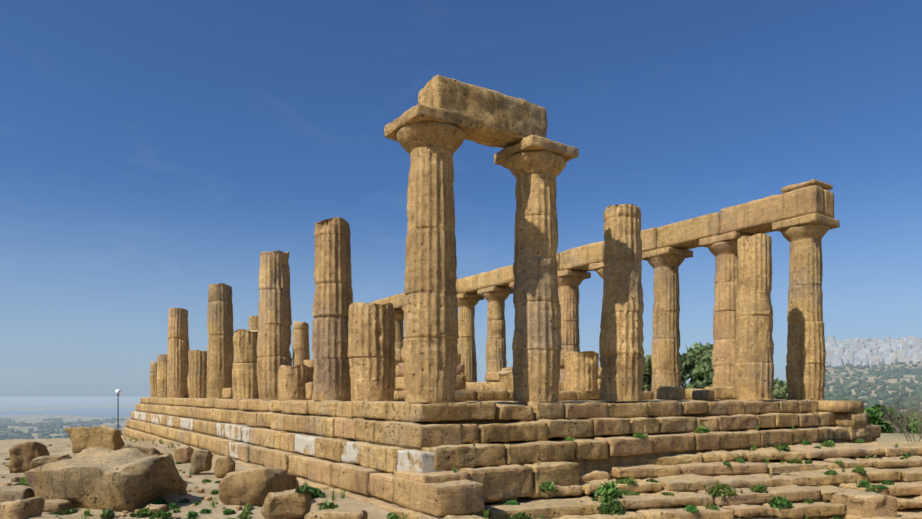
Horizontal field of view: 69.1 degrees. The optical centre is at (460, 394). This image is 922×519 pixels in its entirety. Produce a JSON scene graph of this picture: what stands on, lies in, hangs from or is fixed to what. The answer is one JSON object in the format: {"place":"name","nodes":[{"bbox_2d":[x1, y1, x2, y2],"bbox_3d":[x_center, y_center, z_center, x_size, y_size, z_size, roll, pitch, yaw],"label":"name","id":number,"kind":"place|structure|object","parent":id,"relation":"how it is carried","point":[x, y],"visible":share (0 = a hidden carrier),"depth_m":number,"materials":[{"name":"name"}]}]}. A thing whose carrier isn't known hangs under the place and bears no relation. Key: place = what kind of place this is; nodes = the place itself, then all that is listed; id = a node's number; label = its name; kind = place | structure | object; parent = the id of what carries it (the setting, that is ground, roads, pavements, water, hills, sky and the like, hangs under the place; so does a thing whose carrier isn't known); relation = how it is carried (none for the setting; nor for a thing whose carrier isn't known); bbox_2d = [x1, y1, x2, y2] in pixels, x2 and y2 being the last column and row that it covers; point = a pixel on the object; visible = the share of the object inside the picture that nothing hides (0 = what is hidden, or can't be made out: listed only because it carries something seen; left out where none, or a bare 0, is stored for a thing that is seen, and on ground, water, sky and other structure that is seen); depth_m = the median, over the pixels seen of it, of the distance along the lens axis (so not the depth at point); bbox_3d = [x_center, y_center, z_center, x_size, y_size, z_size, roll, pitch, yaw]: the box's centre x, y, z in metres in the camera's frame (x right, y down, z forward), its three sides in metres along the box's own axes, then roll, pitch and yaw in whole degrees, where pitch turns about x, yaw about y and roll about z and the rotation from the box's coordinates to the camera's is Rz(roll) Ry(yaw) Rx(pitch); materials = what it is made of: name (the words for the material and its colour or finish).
{"place":"outdoors","nodes":[
{"label":"outdoors","id":0,"kind":"place"},
{"bbox_2d":[0,396,150,416],"bbox_3d":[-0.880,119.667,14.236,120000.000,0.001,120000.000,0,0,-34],"label":"sea","id":1,"kind":"structure","parent":0,"point":[124,412],"depth_m":5497.93,"materials":[{"name":"blue liquid"}]},
{"bbox_2d":[0,363,921,518],"bbox_3d":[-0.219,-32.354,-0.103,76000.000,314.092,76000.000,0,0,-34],"label":"ground","id":2,"kind":"structure","parent":0,"point":[59,446],"depth_m":29.28,"materials":[{"name":"beige soil"}]},
{"bbox_2d":[115,389,120,429],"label":"lamp post","id":3,"kind":"object","parent":2,"relation":"on","point":[117,391],"visible":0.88,"depth_m":60.27,"materials":[{"name":"white metal"}]},
{"bbox_2d":[0,425,897,518],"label":"fallen blocks","id":4,"kind":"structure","parent":2,"relation":"on","point":[105,467],"depth_m":13.25,"materials":[{"name":"stone"}]},
{"bbox_2d":[0,396,921,518],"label":"weeds","id":5,"kind":"object","parent":2,"relation":"on","point":[610,491],"visible":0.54,"depth_m":14.43,"materials":[{"name":"green plant"}]},
{"bbox_2d":[0,361,921,439],"bbox_3d":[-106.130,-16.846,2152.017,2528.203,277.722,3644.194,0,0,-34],"label":"distant trees","id":6,"kind":"object","parent":2,"relation":"on","point":[840,390],"visible":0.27,"depth_m":1394.44,"materials":[{"name":"green plant"}]},
{"bbox_2d":[121,397,921,518],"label":"stepped temple base","id":7,"kind":"object","parent":2,"relation":"on","point":[400,458],"visible":0.85,"depth_m":16.26,"materials":[{"name":"beige stone"}]},
{"bbox_2d":[149,75,839,402],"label":"temple columns","id":8,"kind":"structure","parent":7,"relation":"on","point":[362,351],"depth_m":20.87,"materials":[{"name":"beige stone"}]},
{"bbox_2d":[642,342,787,399],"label":"tree","id":9,"kind":"object","parent":2,"relation":"on","point":[696,367],"depth_m":44.71,"materials":[{"name":"green plant"}]},
{"bbox_2d":[825,335,921,368],"bbox_3d":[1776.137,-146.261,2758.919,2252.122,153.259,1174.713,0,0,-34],"label":"city buildings","id":10,"kind":"structure","parent":2,"relation":"on","point":[860,351],"depth_m":2021.85,"materials":[{"name":"grey concrete"}]},
{"bbox_2d":[857,404,921,433],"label":"shrubs","id":11,"kind":"object","parent":2,"relation":"on","point":[874,419],"visible":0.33,"depth_m":42.69,"materials":[{"name":"green plant"}]},
{"bbox_2d":[873,392,921,440],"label":"dry bushes","id":12,"kind":"object","parent":2,"relation":"on","point":[897,423],"visible":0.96,"depth_m":27.97,"materials":[{"name":"plant"}]},
{"bbox_2d":[0,0,921,396],"label":"sky","id":13,"kind":"structure","parent":0,"point":[151,151],"materials":[{"name":"blue"}]}
]}

